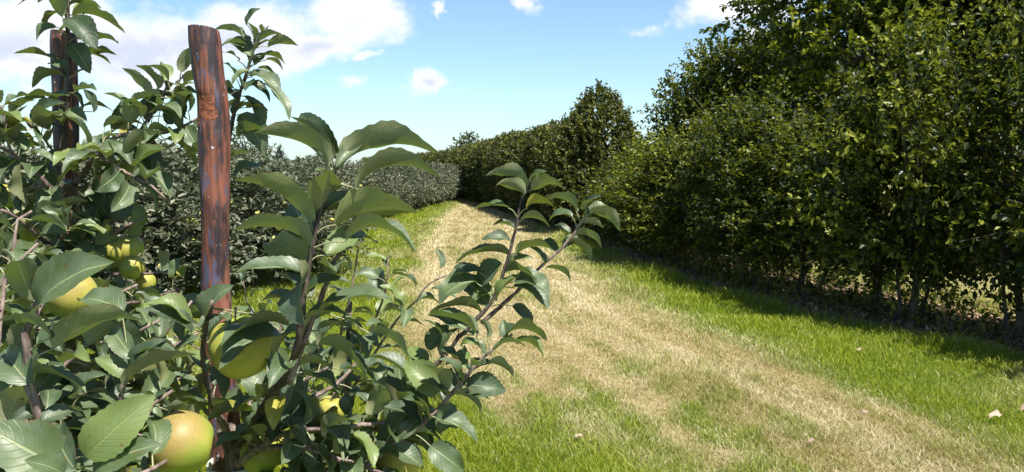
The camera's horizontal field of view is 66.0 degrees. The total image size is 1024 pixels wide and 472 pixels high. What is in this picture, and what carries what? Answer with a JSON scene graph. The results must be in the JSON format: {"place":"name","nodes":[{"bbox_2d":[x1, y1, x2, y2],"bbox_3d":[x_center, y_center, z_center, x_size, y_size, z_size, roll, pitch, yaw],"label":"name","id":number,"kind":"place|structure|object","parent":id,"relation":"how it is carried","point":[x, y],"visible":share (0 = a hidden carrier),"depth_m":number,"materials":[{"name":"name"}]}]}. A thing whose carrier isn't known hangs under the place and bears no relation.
{"place":"outdoors","nodes":[
{"label":"outdoors","id":0,"kind":"place"},
{"bbox_2d":[0,0,926,173],"label":"sky","id":1,"kind":"structure","parent":0,"point":[441,70],"materials":[{"name":"blue"}]},
{"bbox_2d":[4,175,1023,471],"bbox_3d":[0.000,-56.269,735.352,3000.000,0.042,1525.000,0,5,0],"label":"ground","id":2,"kind":"structure","parent":0,"point":[630,339],"depth_m":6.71,"materials":[{"name":"beige plant"}]},
{"bbox_2d":[0,137,89,189],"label":"apple tree","id":3,"kind":"object","parent":2,"relation":"on","point":[31,150],"visible":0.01,"depth_m":9.88,"materials":[{"name":"green plant"}]},
{"bbox_2d":[49,29,79,416],"bbox_3d":[-1.048,0.563,1.900,0.079,2.079,0.062,0,5,0],"label":"wooden stake","id":4,"kind":"object","parent":2,"relation":"on","point":[57,43],"visible":0.13,"depth_m":1.81,"materials":[{"name":"brown wood"}]},
{"bbox_2d":[1,178,152,315],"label":"apple tree","id":5,"kind":"object","parent":2,"relation":"on","point":[46,238],"visible":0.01,"depth_m":6.96,"materials":[{"name":"green plant"}]},
{"bbox_2d":[3,166,165,326],"bbox_3d":[-4.306,0.152,7.622,2.563,1.789,2.359,3,5,35],"label":"apple tree","id":6,"kind":"object","parent":2,"relation":"on","point":[147,209],"visible":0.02,"depth_m":7.79,"materials":[{"name":"green plant"}]},
{"bbox_2d":[0,0,197,340],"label":"apple tree","id":7,"kind":"object","parent":2,"relation":"on","point":[137,151],"visible":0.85,"depth_m":1.65,"materials":[{"name":"green plant"}]},
{"bbox_2d":[1,184,13,207],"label":"apple","id":8,"kind":"object","parent":7,"relation":"attached to","point":[9,204],"visible":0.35,"depth_m":1.78,"materials":[{"name":"green plant"}]},
{"bbox_2d":[12,215,38,241],"bbox_3d":[-1.104,-0.017,1.784,0.058,0.066,0.058,8,4,-1],"label":"apple","id":9,"kind":"object","parent":7,"relation":"attached to","point":[24,233],"visible":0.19,"depth_m":1.76,"materials":[{"name":"green plant"}]},
{"bbox_2d":[105,241,121,261],"bbox_3d":[-0.863,0.028,1.707,0.047,0.054,0.048,-12,9,1],"label":"apple","id":10,"kind":"object","parent":7,"relation":"attached to","point":[113,252],"visible":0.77,"depth_m":1.69,"materials":[{"name":"green plant"}]},
{"bbox_2d":[114,229,143,261],"bbox_3d":[-0.841,0.021,1.726,0.064,0.074,0.065,6,12,0],"label":"apple","id":11,"kind":"object","parent":7,"relation":"attached to","point":[129,244],"visible":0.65,"depth_m":1.71,"materials":[{"name":"green plant"}]},
{"bbox_2d":[119,253,144,278],"bbox_3d":[-0.805,0.061,1.673,0.051,0.059,0.052,10,-26,-1],"label":"apple","id":12,"kind":"object","parent":7,"relation":"attached to","point":[131,266],"visible":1,"depth_m":1.65,"materials":[{"name":"green plant"}]},
{"bbox_2d":[135,269,155,289],"bbox_3d":[-0.797,0.096,1.712,0.042,0.048,0.042,-10,9,1],"label":"apple","id":13,"kind":"object","parent":7,"relation":"attached to","point":[143,281],"visible":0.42,"depth_m":1.70,"materials":[{"name":"green plant"}]},
{"bbox_2d":[0,210,209,471],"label":"apple tree","id":14,"kind":"object","parent":2,"relation":"on","point":[52,370],"visible":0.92,"depth_m":0.97,"materials":[{"name":"green plant"}]},
{"bbox_2d":[44,277,96,317],"bbox_3d":[-0.652,0.081,1.168,0.072,0.080,0.069,12,19,-1],"label":"apple","id":15,"kind":"object","parent":14,"relation":"attached to","point":[66,304],"visible":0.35,"depth_m":1.15,"materials":[{"name":"green plant"}]},
{"bbox_2d":[137,410,213,471],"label":"apple","id":16,"kind":"object","parent":14,"relation":"attached to","point":[188,447],"visible":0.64,"depth_m":1.06,"materials":[{"name":"green plant"}]},
{"bbox_2d":[3,136,241,293],"bbox_3d":[-4.471,-0.022,8.260,2.580,2.041,2.294,1,5,18],"label":"apple tree","id":17,"kind":"object","parent":2,"relation":"on","point":[158,233],"visible":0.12,"depth_m":8.47,"materials":[{"name":"green plant"}]},
{"bbox_2d":[117,138,199,241],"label":"apple tree","id":18,"kind":"object","parent":2,"relation":"on","point":[173,147],"visible":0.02,"depth_m":13.24,"materials":[{"name":"green plant"}]},
{"bbox_2d":[109,172,256,304],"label":"apple tree","id":19,"kind":"object","parent":2,"relation":"on","point":[178,188],"visible":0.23,"depth_m":8.96,"materials":[{"name":"green plant"}]},
{"bbox_2d":[117,140,272,294],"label":"apple tree","id":20,"kind":"object","parent":2,"relation":"on","point":[183,163],"visible":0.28,"depth_m":9.53,"materials":[{"name":"green plant"}]},
{"bbox_2d":[188,24,240,471],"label":"wooden stake","id":21,"kind":"object","parent":2,"relation":"on","point":[213,111],"visible":0.7,"depth_m":1.43,"materials":[{"name":"brown wood"}]},
{"bbox_2d":[206,458,247,471],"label":"tree tie","id":22,"kind":"object","parent":21,"relation":"attached to","point":[209,465],"visible":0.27,"depth_m":1.42,"materials":[{"name":"white rubber"}]},
{"bbox_2d":[149,146,316,284],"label":"apple tree","id":23,"kind":"object","parent":2,"relation":"on","point":[262,200],"visible":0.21,"depth_m":10.31,"materials":[{"name":"green plant"}]},
{"bbox_2d":[231,119,281,171],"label":"distant tree","id":24,"kind":"object","parent":2,"relation":"on","point":[254,149],"visible":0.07,"depth_m":61.22,"materials":[{"name":"green plant"}]},
{"bbox_2d":[191,153,334,286],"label":"apple tree","id":25,"kind":"object","parent":2,"relation":"on","point":[274,165],"visible":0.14,"depth_m":10.85,"materials":[{"name":"green plant"}]},
{"bbox_2d":[271,143,287,167],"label":"conifer","id":26,"kind":"object","parent":2,"relation":"on","point":[280,153],"visible":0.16,"depth_m":149.10,"materials":[{"name":"green plant"}]},
{"bbox_2d":[232,167,334,280],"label":"apple tree","id":27,"kind":"object","parent":2,"relation":"on","point":[302,184],"visible":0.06,"depth_m":11.64,"materials":[{"name":"green plant"}]},
{"bbox_2d":[232,170,370,272],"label":"apple tree","id":28,"kind":"object","parent":2,"relation":"on","point":[331,213],"visible":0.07,"depth_m":12.30,"materials":[{"name":"green plant"}]},
{"bbox_2d":[279,159,331,210],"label":"apple tree","id":29,"kind":"object","parent":2,"relation":"on","point":[296,166],"visible":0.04,"depth_m":19.78,"materials":[{"name":"green plant"}]},
{"bbox_2d":[169,243,456,434],"bbox_3d":[-0.629,0.737,2.429,0.953,1.452,0.490,0,5,0],"label":"apple tree","id":30,"kind":"object","parent":2,"relation":"on","point":[355,338],"visible":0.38,"depth_m":2.37,"materials":[{"name":"green plant"}]},
{"bbox_2d":[281,155,351,210],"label":"apple tree","id":31,"kind":"object","parent":2,"relation":"on","point":[312,163],"visible":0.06,"depth_m":20.89,"materials":[{"name":"green plant"}]},
{"bbox_2d":[259,163,376,268],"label":"apple tree","id":32,"kind":"object","parent":2,"relation":"on","point":[317,173],"visible":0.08,"depth_m":13.10,"materials":[{"name":"green plant"}]},
{"bbox_2d":[303,151,357,190],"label":"apple tree","id":33,"kind":"object","parent":2,"relation":"on","point":[341,172],"visible":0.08,"depth_m":22.09,"materials":[{"name":"green plant"}]},
{"bbox_2d":[344,165,383,189],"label":"apple tree","id":34,"kind":"object","parent":2,"relation":"on","point":[370,184],"visible":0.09,"depth_m":25.12,"materials":[{"name":"green plant"}]},
{"bbox_2d":[347,166,391,191],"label":"apple tree","id":35,"kind":"object","parent":2,"relation":"on","point":[375,175],"visible":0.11,"depth_m":26.65,"materials":[{"name":"green plant"}]},
{"bbox_2d":[353,162,404,216],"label":"apple tree","id":36,"kind":"object","parent":2,"relation":"on","point":[390,182],"visible":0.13,"depth_m":27.75,"materials":[{"name":"green plant"}]},
{"bbox_2d":[143,8,620,471],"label":"apple tree","id":37,"kind":"object","parent":2,"relation":"on","point":[277,390],"visible":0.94,"depth_m":1.29,"materials":[{"name":"green plant"}]},
{"bbox_2d":[208,307,272,378],"bbox_3d":[-0.414,0.159,1.195,0.094,0.107,0.094,-8,14,1],"label":"apple","id":38,"kind":"object","parent":37,"relation":"hanging from","point":[249,360],"visible":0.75,"depth_m":1.17,"materials":[{"name":"green plant"}]},
{"bbox_2d":[240,434,281,471],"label":"apple","id":39,"kind":"object","parent":37,"relation":"attached to","point":[269,460],"visible":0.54,"depth_m":1.37,"materials":[{"name":"green plant"}]},
{"bbox_2d":[317,392,343,423],"bbox_3d":[-0.320,0.302,1.387,0.054,0.061,0.053,5,16,0],"label":"apple","id":40,"kind":"object","parent":37,"relation":"on","point":[327,402],"visible":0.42,"depth_m":1.37,"materials":[{"name":"green plant"}]},
{"bbox_2d":[376,435,418,471],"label":"apple","id":41,"kind":"object","parent":37,"relation":"hanging from","point":[391,459],"visible":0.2,"depth_m":1.34,"materials":[{"name":"green plant"}]},
{"bbox_2d":[369,169,404,215],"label":"apple tree","id":42,"kind":"object","parent":2,"relation":"on","point":[386,175],"visible":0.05,"depth_m":28.77,"materials":[{"name":"green plant"}]},
{"bbox_2d":[377,171,415,199],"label":"apple tree","id":43,"kind":"object","parent":2,"relation":"on","point":[401,196],"visible":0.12,"depth_m":29.72,"materials":[{"name":"green plant"}]},
{"bbox_2d":[377,166,417,203],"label":"apple tree","id":44,"kind":"object","parent":2,"relation":"on","point":[391,168],"visible":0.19,"depth_m":30.91,"materials":[{"name":"green plant"}]},
{"bbox_2d":[382,166,417,202],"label":"apple tree","id":45,"kind":"object","parent":2,"relation":"on","point":[406,174],"visible":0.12,"depth_m":31.97,"materials":[{"name":"green plant"}]},
{"bbox_2d":[389,165,430,207],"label":"apple tree","id":46,"kind":"object","parent":2,"relation":"on","point":[416,187],"visible":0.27,"depth_m":33.06,"materials":[{"name":"green plant"}]},
{"bbox_2d":[400,167,431,206],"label":"apple tree","id":47,"kind":"object","parent":2,"relation":"on","point":[421,193],"visible":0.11,"depth_m":34.12,"materials":[{"name":"green plant"}]},
{"bbox_2d":[403,167,436,205],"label":"apple tree","id":48,"kind":"object","parent":2,"relation":"on","point":[424,180],"visible":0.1,"depth_m":35.26,"materials":[{"name":"green plant"}]},
{"bbox_2d":[409,166,439,206],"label":"apple tree","id":49,"kind":"object","parent":2,"relation":"on","point":[427,174],"visible":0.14,"depth_m":37.33,"materials":[{"name":"green plant"}]},
{"bbox_2d":[411,170,439,208],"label":"apple tree","id":50,"kind":"object","parent":2,"relation":"on","point":[432,189],"visible":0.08,"depth_m":36.36,"materials":[{"name":"green plant"}]},
{"bbox_2d":[415,166,447,205],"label":"apple tree","id":51,"kind":"object","parent":2,"relation":"on","point":[438,181],"visible":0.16,"depth_m":39.38,"materials":[{"name":"green plant"}]},
{"bbox_2d":[421,171,442,206],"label":"apple tree","id":52,"kind":"object","parent":2,"relation":"on","point":[437,196],"visible":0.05,"depth_m":38.56,"materials":[{"name":"green plant"}]},
{"bbox_2d":[426,159,451,203],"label":"apple tree","id":53,"kind":"object","parent":2,"relation":"on","point":[444,192],"visible":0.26,"depth_m":40.65,"materials":[{"name":"green plant"}]},
{"bbox_2d":[424,165,454,203],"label":"apple tree","id":54,"kind":"object","parent":2,"relation":"on","point":[445,175],"visible":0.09,"depth_m":41.85,"materials":[{"name":"green plant"}]},
{"bbox_2d":[431,161,454,202],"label":"apple tree","id":55,"kind":"object","parent":2,"relation":"on","point":[446,171],"visible":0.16,"depth_m":42.77,"materials":[{"name":"green plant"}]},
{"bbox_2d":[441,169,457,202],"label":"apple tree","id":56,"kind":"object","parent":2,"relation":"on","point":[450,195],"visible":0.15,"depth_m":43.91,"materials":[{"name":"green plant"}]},
{"bbox_2d":[438,161,464,197],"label":"apple tree","id":57,"kind":"object","parent":2,"relation":"on","point":[457,175],"visible":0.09,"depth_m":46.22,"materials":[{"name":"green plant"}]},
{"bbox_2d":[442,171,464,198],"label":"apple tree","id":58,"kind":"object","parent":2,"relation":"on","point":[452,184],"visible":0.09,"depth_m":45.11,"materials":[{"name":"green plant"}]},
{"bbox_2d":[446,130,483,147],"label":"distant tree","id":59,"kind":"object","parent":2,"relation":"on","point":[462,142],"visible":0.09,"depth_m":116.70,"materials":[{"name":"green plant"}]},
{"bbox_2d":[460,141,477,198],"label":"clipped hedge tree","id":60,"kind":"object","parent":2,"relation":"on","point":[463,170],"visible":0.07,"depth_m":47.47,"materials":[{"name":"green plant"}]},
{"bbox_2d":[464,143,478,196],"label":"clipped hedge tree","id":61,"kind":"object","parent":2,"relation":"on","point":[469,155],"visible":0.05,"depth_m":45.86,"materials":[{"name":"green plant"}]},
{"bbox_2d":[462,141,480,198],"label":"clipped hedge tree","id":62,"kind":"object","parent":2,"relation":"on","point":[468,147],"visible":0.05,"depth_m":46.73,"materials":[{"name":"green plant"}]},
{"bbox_2d":[463,139,486,200],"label":"clipped hedge tree","id":63,"kind":"object","parent":2,"relation":"on","point":[468,191],"visible":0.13,"depth_m":44.70,"materials":[{"name":"green plant"}]},
{"bbox_2d":[466,138,488,201],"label":"clipped hedge tree","id":64,"kind":"object","parent":2,"relation":"on","point":[472,166],"visible":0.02,"depth_m":43.90,"materials":[{"name":"green plant"}]},
{"bbox_2d":[470,139,488,201],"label":"clipped hedge tree","id":65,"kind":"object","parent":2,"relation":"on","point":[474,161],"visible":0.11,"depth_m":42.91,"materials":[{"name":"green plant"}]},
{"bbox_2d":[471,137,494,200],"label":"clipped hedge tree","id":66,"kind":"object","parent":2,"relation":"on","point":[475,194],"visible":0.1,"depth_m":41.98,"materials":[{"name":"green plant"}]},
{"bbox_2d":[475,137,494,197],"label":"clipped hedge tree","id":67,"kind":"object","parent":2,"relation":"on","point":[479,161],"visible":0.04,"depth_m":41.16,"materials":[{"name":"green plant"}]},
{"bbox_2d":[477,135,498,201],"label":"clipped hedge tree","id":68,"kind":"object","parent":2,"relation":"on","point":[484,160],"visible":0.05,"depth_m":39.28,"materials":[{"name":"green plant"}]},
{"bbox_2d":[477,134,500,203],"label":"clipped hedge tree","id":69,"kind":"object","parent":2,"relation":"on","point":[482,165],"visible":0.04,"depth_m":40.27,"materials":[{"name":"green plant"}]},
{"bbox_2d":[479,134,500,201],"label":"clipped hedge tree","id":70,"kind":"object","parent":2,"relation":"on","point":[482,190],"visible":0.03,"depth_m":38.41,"materials":[{"name":"green plant"}]},
{"bbox_2d":[483,132,512,206],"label":"clipped hedge tree","id":71,"kind":"object","parent":2,"relation":"on","point":[489,169],"visible":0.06,"depth_m":37.41,"materials":[{"name":"green plant"}]},
{"bbox_2d":[482,132,514,207],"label":"clipped hedge tree","id":72,"kind":"object","parent":2,"relation":"on","point":[488,167],"visible":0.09,"depth_m":36.45,"materials":[{"name":"green plant"}]},
{"bbox_2d":[489,129,517,206],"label":"clipped hedge tree","id":73,"kind":"object","parent":2,"relation":"on","point":[496,156],"visible":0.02,"depth_m":35.48,"materials":[{"name":"green plant"}]},
{"bbox_2d":[492,130,521,210],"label":"clipped hedge tree","id":74,"kind":"object","parent":2,"relation":"on","point":[507,139],"visible":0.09,"depth_m":32.61,"materials":[{"name":"green plant"}]},
{"bbox_2d":[489,129,527,206],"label":"clipped hedge tree","id":75,"kind":"object","parent":2,"relation":"on","point":[493,178],"visible":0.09,"depth_m":34.56,"materials":[{"name":"green plant"}]},
{"bbox_2d":[495,130,527,212],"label":"clipped hedge tree","id":76,"kind":"object","parent":2,"relation":"on","point":[501,187],"visible":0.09,"depth_m":31.89,"materials":[{"name":"green plant"}]},
{"bbox_2d":[501,128,527,210],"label":"clipped hedge tree","id":77,"kind":"object","parent":2,"relation":"on","point":[508,189],"visible":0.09,"depth_m":30.75,"materials":[{"name":"green plant"}]},
{"bbox_2d":[504,126,531,213],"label":"clipped hedge tree","id":78,"kind":"object","parent":2,"relation":"on","point":[514,146],"visible":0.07,"depth_m":30.01,"materials":[{"name":"green plant"}]},
{"bbox_2d":[508,124,540,214],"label":"clipped hedge tree","id":79,"kind":"object","parent":2,"relation":"on","point":[522,142],"visible":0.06,"depth_m":28.85,"materials":[{"name":"green plant"}]},
{"bbox_2d":[512,124,554,215],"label":"clipped hedge tree","id":80,"kind":"object","parent":2,"relation":"on","point":[516,159],"visible":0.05,"depth_m":27.87,"materials":[{"name":"green plant"}]},
{"bbox_2d":[515,120,558,219],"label":"clipped hedge tree","id":81,"kind":"object","parent":2,"relation":"on","point":[527,152],"visible":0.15,"depth_m":27.03,"materials":[{"name":"green plant"}]},
{"bbox_2d":[517,118,559,221],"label":"clipped hedge tree","id":82,"kind":"object","parent":2,"relation":"on","point":[532,156],"visible":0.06,"depth_m":26.33,"materials":[{"name":"green plant"}]},
{"bbox_2d":[527,119,578,222],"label":"clipped hedge tree","id":83,"kind":"object","parent":2,"relation":"on","point":[533,168],"visible":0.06,"depth_m":25.15,"materials":[{"name":"green plant"}]},
{"bbox_2d":[533,113,595,227],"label":"clipped hedge tree","id":84,"kind":"object","parent":2,"relation":"on","point":[570,223],"visible":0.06,"depth_m":23.21,"materials":[{"name":"green plant"}]},
{"bbox_2d":[536,116,609,224],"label":"clipped hedge tree","id":85,"kind":"object","parent":2,"relation":"on","point":[538,166],"visible":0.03,"depth_m":24.20,"materials":[{"name":"green plant"}]},
{"bbox_2d":[540,78,648,231],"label":"cone shaped tree","id":86,"kind":"object","parent":2,"relation":"on","point":[565,174],"visible":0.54,"depth_m":20.65,"materials":[{"name":"green plant"}]},
{"bbox_2d":[567,173,624,241],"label":"hedge tree","id":87,"kind":"object","parent":2,"relation":"on","point":[594,226],"visible":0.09,"depth_m":18.45,"materials":[{"name":"green plant"}]},
{"bbox_2d":[571,148,629,238],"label":"hedge tree","id":88,"kind":"object","parent":2,"relation":"on","point":[607,167],"visible":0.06,"depth_m":19.22,"materials":[{"name":"green plant"}]},
{"bbox_2d":[573,143,654,244],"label":"hedge tree","id":89,"kind":"object","parent":2,"relation":"on","point":[608,172],"visible":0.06,"depth_m":17.49,"materials":[{"name":"green plant"}]},
{"bbox_2d":[592,143,672,249],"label":"hedge tree","id":90,"kind":"object","parent":2,"relation":"on","point":[612,181],"visible":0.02,"depth_m":16.64,"materials":[{"name":"green plant"}]},
{"bbox_2d":[591,134,687,250],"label":"hedge tree","id":91,"kind":"object","parent":2,"relation":"on","point":[601,219],"visible":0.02,"depth_m":15.73,"materials":[{"name":"green plant"}]},
{"bbox_2d":[587,109,701,259],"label":"hedge tree","id":92,"kind":"object","parent":2,"relation":"on","point":[672,132],"visible":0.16,"depth_m":14.46,"materials":[{"name":"green plant"}]},
{"bbox_2d":[591,128,725,264],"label":"hedge tree","id":93,"kind":"object","parent":2,"relation":"on","point":[646,174],"visible":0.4,"depth_m":13.71,"materials":[{"name":"green plant"}]},
{"bbox_2d":[629,90,748,269],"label":"hedge tree","id":94,"kind":"object","parent":2,"relation":"on","point":[684,166],"visible":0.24,"depth_m":12.86,"materials":[{"name":"green plant"}]},
{"bbox_2d":[657,63,821,279],"bbox_3d":[3.589,-0.873,11.845,2.299,3.251,3.000,-1,5,-12],"label":"hedge tree","id":95,"kind":"object","parent":2,"relation":"on","point":[744,102],"visible":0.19,"depth_m":11.68,"materials":[{"name":"green plant"}]},
{"bbox_2d":[674,68,817,285],"bbox_3d":[3.401,-0.780,11.157,2.286,3.115,2.521,1,5,16],"label":"hedge tree","id":96,"kind":"object","parent":2,"relation":"on","point":[720,161],"visible":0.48,"depth_m":11.02,"materials":[{"name":"green plant"}]},
{"bbox_2d":[625,24,868,179],"bbox_3d":[6.799,-2.848,21.465,6.886,5.731,4.885,-2,5,-20],"label":"round tree","id":97,"kind":"object","parent":2,"relation":"on","point":[708,70],"visible":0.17,"depth_m":20.50,"materials":[{"name":"green plant"}]},
{"bbox_2d":[529,221,1023,357],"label":"leaf litter","id":98,"kind":"object","parent":2,"relation":"on","point":[800,303],"visible":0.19,"depth_m":9.40,"materials":[{"name":"brown plant"}]},
{"bbox_2d":[690,94,908,301],"bbox_3d":[3.736,-0.523,10.327,2.816,2.734,3.241,1,5,18],"label":"hedge tree","id":99,"kind":"object","parent":2,"relation":"on","point":[788,151],"visible":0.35,"depth_m":10.12,"materials":[{"name":"green plant"}]},
{"bbox_2d":[601,232,1023,343],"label":"undergrowth","id":100,"kind":"object","parent":2,"relation":"on","point":[682,256],"visible":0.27,"depth_m":9.71,"materials":[{"name":"green plant"}]},
{"bbox_2d":[699,0,1023,254],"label":"oak tree","id":101,"kind":"object","parent":2,"relation":"on","point":[847,17],"visible":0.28,"depth_m":14.26,"materials":[{"name":"green plant"}]},
{"bbox_2d":[755,72,997,311],"bbox_3d":[4.190,-0.516,9.081,2.533,2.912,2.799,0,5,5],"label":"hedge tree","id":102,"kind":"object","parent":2,"relation":"on","point":[864,226],"visible":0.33,"depth_m":8.95,"materials":[{"name":"green plant"}]},
{"bbox_2d":[763,0,1023,323],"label":"hedge tree","id":103,"kind":"object","parent":2,"relation":"on","point":[902,52],"visible":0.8,"depth_m":8.12,"materials":[{"name":"green plant"}]},
{"bbox_2d":[865,0,1023,340],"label":"hedge tree","id":104,"kind":"object","parent":2,"relation":"on","point":[1010,121],"visible":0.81,"depth_m":7.46,"materials":[{"name":"green plant"}]},
{"bbox_2d":[946,123,1023,284],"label":"hedge tree","id":105,"kind":"object","parent":2,"relation":"on","point":[1018,213],"visible":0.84,"depth_m":6.93,"materials":[{"name":"green plant"}]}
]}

